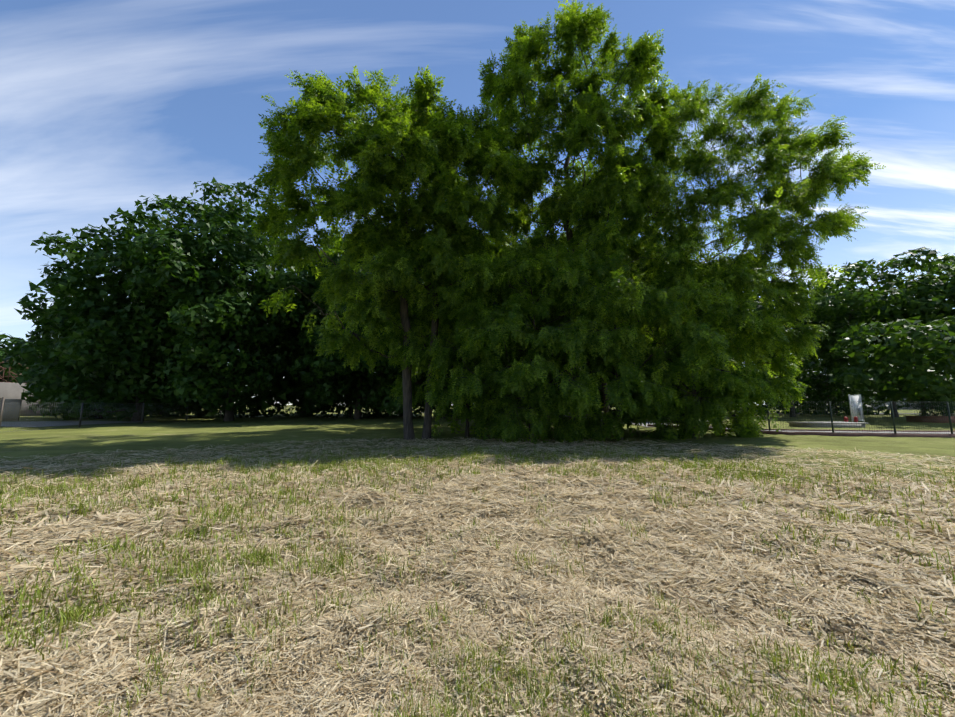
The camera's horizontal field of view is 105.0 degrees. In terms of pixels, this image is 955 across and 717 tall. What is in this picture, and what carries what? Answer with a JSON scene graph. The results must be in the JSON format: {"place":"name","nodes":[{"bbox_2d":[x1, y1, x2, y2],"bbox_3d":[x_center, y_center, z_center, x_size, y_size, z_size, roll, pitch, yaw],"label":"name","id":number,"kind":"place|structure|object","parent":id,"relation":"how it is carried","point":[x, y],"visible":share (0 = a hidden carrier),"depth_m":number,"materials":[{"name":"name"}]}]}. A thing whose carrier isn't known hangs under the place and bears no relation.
{"place":"outdoors","nodes":[
{"label":"outdoors","id":0,"kind":"place"},
{"bbox_2d":[0,360,28,382],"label":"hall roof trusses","id":1,"kind":"object","parent":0,"point":[3,376],"visible":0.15,"depth_m":49.52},
{"bbox_2d":[0,437,954,716],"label":"hay grass","id":2,"kind":"structure","parent":0,"point":[70,681],"depth_m":2.97,"materials":[{"name":"beige plant"}]},
{"bbox_2d":[0,405,954,716],"bbox_3d":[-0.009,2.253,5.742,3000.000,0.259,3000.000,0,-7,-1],"label":"ground","id":3,"kind":"structure","parent":0,"point":[28,443],"depth_m":15.29,"materials":[{"name":"green plant"}]},
{"bbox_2d":[0,397,4,425],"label":"gate frame","id":4,"kind":"object","parent":3,"relation":"on","point":[2,405],"visible":1,"depth_m":20.44,"materials":[{"name":"grey metal"}]},
{"bbox_2d":[0,399,21,420],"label":"gate","id":5,"kind":"structure","parent":3,"relation":"on","point":[10,402],"depth_m":36.39,"materials":[{"name":"grey metal"}]},
{"bbox_2d":[0,367,27,382],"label":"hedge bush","id":6,"kind":"object","parent":3,"relation":"on","point":[5,374],"visible":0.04,"depth_m":61.13,"materials":[{"name":"green plant"}]},
{"bbox_2d":[0,333,34,382],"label":"tree","id":7,"kind":"object","parent":3,"relation":"on","point":[3,347],"visible":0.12,"depth_m":65.85,"materials":[{"name":"green plant"}]},
{"bbox_2d":[0,382,50,415],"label":"hall walls","id":8,"kind":"structure","parent":3,"relation":"on","point":[11,390],"depth_m":47.98,"materials":[{"name":"beige concrete"}]},
{"bbox_2d":[0,295,157,419],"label":"tree","id":9,"kind":"object","parent":3,"relation":"on","point":[19,367],"visible":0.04,"depth_m":36.85,"materials":[{"name":"green plant"}]},
{"bbox_2d":[0,421,158,426],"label":"road","id":10,"kind":"structure","parent":3,"relation":"on","point":[33,423],"depth_m":28.84,"materials":[{"name":"grey asphalt"}]},
{"bbox_2d":[21,372,149,417],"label":"hedge bush","id":11,"kind":"object","parent":3,"relation":"on","point":[27,396],"visible":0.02,"depth_m":42.95,"materials":[{"name":"green plant"}]},
{"bbox_2d":[5,194,255,421],"bbox_3d":[-32.344,-4.146,35.899,16.421,20.783,16.542,-4,-8,31],"label":"tree","id":12,"kind":"object","parent":3,"relation":"on","point":[97,339],"visible":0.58,"depth_m":31.04,"materials":[{"name":"green plant"}]},
{"bbox_2d":[0,402,295,431],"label":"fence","id":13,"kind":"object","parent":3,"relation":"on","point":[82,409],"visible":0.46,"depth_m":28.00,"materials":[{"name":"metal"}]},
{"bbox_2d":[146,383,222,416],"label":"hedge bush","id":14,"kind":"object","parent":3,"relation":"on","point":[171,410],"visible":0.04,"depth_m":47.71,"materials":[{"name":"green plant"}]},
{"bbox_2d":[110,174,330,421],"bbox_3d":[-23.271,-5.811,36.086,18.092,24.040,18.858,0,-7,-1],"label":"tree","id":15,"kind":"object","parent":3,"relation":"on","point":[264,361],"visible":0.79,"depth_m":31.67,"materials":[{"name":"green plant"}]},
{"bbox_2d":[178,371,286,418],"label":"hedge bush","id":16,"kind":"object","parent":3,"relation":"on","point":[255,412],"visible":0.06,"depth_m":44.96,"materials":[{"name":"green plant"}]},
{"bbox_2d":[238,270,325,412],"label":"tree","id":17,"kind":"object","parent":3,"relation":"on","point":[294,373],"depth_m":50.22,"materials":[{"name":"green plant"}]},
{"bbox_2d":[254,365,345,416],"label":"hedge bush","id":18,"kind":"object","parent":3,"relation":"on","point":[279,386],"visible":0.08,"depth_m":47.13,"materials":[{"name":"green plant"}]},
{"bbox_2d":[257,221,425,418],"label":"tree","id":19,"kind":"object","parent":3,"relation":"on","point":[358,380],"visible":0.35,"depth_m":34.97,"materials":[{"name":"green plant"}]},
{"bbox_2d":[293,369,393,417],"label":"hedge bush","id":20,"kind":"object","parent":3,"relation":"on","point":[349,412],"visible":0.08,"depth_m":44.70,"materials":[{"name":"green plant"}]},
{"bbox_2d":[249,65,500,439],"bbox_3d":[-5.148,-4.859,18.324,12.696,17.713,11.987,0,-7,-1],"label":"tree","id":21,"kind":"object","parent":3,"relation":"on","point":[322,107],"visible":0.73,"depth_m":15.63,"materials":[{"name":"green plant"}]},
{"bbox_2d":[365,385,435,416],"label":"hedge bush","id":22,"kind":"object","parent":3,"relation":"on","point":[416,411],"visible":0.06,"depth_m":47.26,"materials":[{"name":"green plant"}]},
{"bbox_2d":[361,245,505,418],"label":"tree","id":23,"kind":"object","parent":3,"relation":"on","point":[421,375],"depth_m":39.50,"materials":[{"name":"green plant"}]},
{"bbox_2d":[336,96,547,439],"bbox_3d":[-1.809,-4.670,18.712,10.176,17.396,11.308,0,-7,-1],"label":"tree","id":24,"kind":"object","parent":3,"relation":"on","point":[508,178],"visible":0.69,"depth_m":15.74,"materials":[{"name":"green plant"}]},
{"bbox_2d":[386,278,540,437],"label":"tree","id":25,"kind":"object","parent":3,"relation":"on","point":[413,352],"visible":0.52,"depth_m":16.45,"materials":[{"name":"green plant"}]},
{"bbox_2d":[422,390,506,417],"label":"hedge bush","id":26,"kind":"object","parent":3,"relation":"on","point":[449,407],"visible":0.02,"depth_m":45.49,"materials":[{"name":"green plant"}]},
{"bbox_2d":[378,232,567,425],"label":"tree","id":27,"kind":"object","parent":3,"relation":"on","point":[492,243],"visible":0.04,"depth_m":23.60,"materials":[{"name":"green plant"}]},
{"bbox_2d":[0,443,954,716],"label":"grass tufts","id":28,"kind":"object","parent":3,"relation":"on","point":[68,613],"visible":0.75,"depth_m":3.28,"materials":[{"name":"green plant"}]},
{"bbox_2d":[420,233,653,444],"bbox_3d":[2.136,-0.743,16.200,9.374,9.791,8.060,0,-7,-1],"label":"tree","id":29,"kind":"object","parent":3,"relation":"on","point":[494,275],"visible":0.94,"depth_m":14.46,"materials":[{"name":"green plant"}]},
{"bbox_2d":[487,232,601,416],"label":"tree","id":30,"kind":"object","parent":3,"relation":"on","point":[522,239],"visible":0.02,"depth_m":36.95,"materials":[{"name":"green plant"}]},
{"bbox_2d":[551,382,603,416],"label":"hedge bush","id":31,"kind":"object","parent":3,"relation":"on","point":[597,405],"depth_m":46.24,"materials":[{"name":"green plant"}]},
{"bbox_2d":[477,0,691,418],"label":"tree","id":32,"kind":"object","parent":3,"relation":"on","point":[594,114],"visible":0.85,"depth_m":17.95,"materials":[{"name":"green plant"}]},
{"bbox_2d":[600,398,616,414],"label":"hedge bush","id":33,"kind":"object","parent":3,"relation":"on","point":[610,409],"visible":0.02,"depth_m":46.99,"materials":[{"name":"green plant"}]},
{"bbox_2d":[522,176,712,426],"bbox_3d":[9.415,-4.284,27.590,15.418,18.973,12.478,0,-7,-1],"label":"tree","id":34,"kind":"object","parent":3,"relation":"on","point":[535,235],"visible":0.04,"depth_m":25.53,"materials":[{"name":"green plant"}]},
{"bbox_2d":[509,206,741,442],"bbox_3d":[6.149,-1.002,16.346,9.528,10.652,8.766,0,-7,-1],"label":"tree","id":35,"kind":"object","parent":3,"relation":"on","point":[702,342],"visible":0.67,"depth_m":14.75,"materials":[{"name":"green plant"}]},
{"bbox_2d":[587,267,750,409],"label":"tree","id":36,"kind":"object","parent":3,"relation":"on","point":[601,394],"depth_m":38.37,"materials":[{"name":"green plant"}]},
{"bbox_2d":[589,246,788,440],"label":"tree","id":37,"kind":"object","parent":3,"relation":"on","point":[756,327],"visible":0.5,"depth_m":15.51,"materials":[{"name":"green plant"}]},
{"bbox_2d":[558,73,885,425],"bbox_3d":[12.371,-6.349,21.780,16.388,21.357,16.029,0,-7,-1],"label":"tree","id":38,"kind":"object","parent":3,"relation":"on","point":[762,228],"visible":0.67,"depth_m":17.25,"materials":[{"name":"green plant"}]},
{"bbox_2d":[655,319,807,437],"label":"tree","id":39,"kind":"object","parent":3,"relation":"on","point":[781,387],"visible":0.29,"depth_m":16.82,"materials":[{"name":"green plant"}]},
{"bbox_2d":[733,368,780,414],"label":"hedge bush","id":40,"kind":"object","parent":3,"relation":"on","point":[769,405],"depth_m":58.78,"materials":[{"name":"green plant"}]},
{"bbox_2d":[758,374,816,413],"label":"hedge bush","id":41,"kind":"object","parent":3,"relation":"on","point":[797,406],"visible":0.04,"depth_m":62.15,"materials":[{"name":"green plant"}]},
{"bbox_2d":[774,366,826,412],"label":"hedge bush","id":42,"kind":"object","parent":3,"relation":"on","point":[795,407],"visible":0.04,"depth_m":66.46,"materials":[{"name":"green plant"}]},
{"bbox_2d":[647,424,954,437],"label":"kerb","id":43,"kind":"structure","parent":3,"relation":"on","point":[863,434],"depth_m":17.81,"materials":[{"name":"grey concrete"}]},
{"bbox_2d":[648,399,954,433],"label":"fence posts","id":44,"kind":"object","parent":3,"relation":"on","point":[893,417],"visible":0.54,"depth_m":17.79,"materials":[{"name":"metal"}]},
{"bbox_2d":[730,260,908,416],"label":"tree","id":45,"kind":"object","parent":3,"relation":"on","point":[831,299],"visible":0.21,"depth_m":41.19,"materials":[{"name":"green plant"}]},
{"bbox_2d":[770,353,875,415],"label":"hedge bush","id":46,"kind":"object","parent":3,"relation":"on","point":[813,378],"visible":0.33,"depth_m":52.03,"materials":[{"name":"green plant"}]},
{"bbox_2d":[708,425,954,431],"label":"kerb","id":47,"kind":"structure","parent":3,"relation":"on","point":[859,430],"depth_m":20.38,"materials":[{"name":"grey concrete"}]},
{"bbox_2d":[795,346,889,414],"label":"hedge bush","id":48,"kind":"object","parent":3,"relation":"on","point":[865,411],"visible":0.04,"depth_m":56.40,"materials":[{"name":"green plant"}]},
{"bbox_2d":[848,394,863,421],"bbox_3d":[29.441,3.989,28.435,1.311,2.400,0.416,0,-7,-1],"label":"sculpture","id":49,"kind":"object","parent":3,"relation":"on","point":[854,400],"visible":0.75,"depth_m":28.42,"materials":[{"name":"silver metal"}]},
{"bbox_2d":[817,355,907,414],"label":"hedge bush","id":50,"kind":"object","parent":3,"relation":"on","point":[878,409],"visible":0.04,"depth_m":57.81,"materials":[{"name":"green plant"}]},
{"bbox_2d":[803,247,954,416],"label":"tree","id":51,"kind":"object","parent":3,"relation":"on","point":[912,307],"visible":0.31,"depth_m":42.60,"materials":[{"name":"green plant"}]},
{"bbox_2d":[829,315,954,415],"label":"tree","id":52,"kind":"object","parent":3,"relation":"on","point":[909,368],"visible":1,"depth_m":30.40,"materials":[{"name":"green plant"}]},
{"bbox_2d":[872,387,954,409],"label":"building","id":53,"kind":"structure","parent":3,"relation":"on","point":[888,403],"depth_m":114.53,"materials":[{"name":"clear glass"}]},
{"bbox_2d":[888,253,954,362],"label":"tree","id":54,"kind":"object","parent":3,"relation":"on","point":[947,258],"visible":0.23,"depth_m":43.80,"materials":[{"name":"green plant"}]},
{"bbox_2d":[906,416,954,422],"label":"planter","id":55,"kind":"object","parent":3,"relation":"on","point":[927,419],"visible":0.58,"depth_m":28.89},
{"bbox_2d":[902,393,954,415],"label":"bush planter","id":56,"kind":"object","parent":55,"relation":"in","point":[930,402],"visible":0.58,"depth_m":29.42,"materials":[{"name":"green plant"}]},
{"bbox_2d":[928,361,954,414],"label":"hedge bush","id":57,"kind":"object","parent":3,"relation":"on","point":[945,401],"visible":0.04,"depth_m":55.50,"materials":[{"name":"green plant"}]},
{"bbox_2d":[0,0,954,404],"label":"sky","id":58,"kind":"structure","parent":0,"point":[105,105],"materials":[{"name":"blue"}]},
{"bbox_2d":[422,412,939,413],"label":"road","id":59,"kind":"structure","parent":0,"point":[874,413],"depth_m":61.71,"materials":[{"name":"grey asphalt"}]},
{"bbox_2d":[563,415,954,433],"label":"road","id":60,"kind":"structure","parent":0,"point":[828,431],"depth_m":20.18,"materials":[{"name":"grey asphalt"}]},
{"bbox_2d":[786,421,867,427],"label":"platform","id":61,"kind":"structure","parent":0,"point":[828,424],"depth_m":25.05,"materials":[{"name":"concrete"}]}
]}

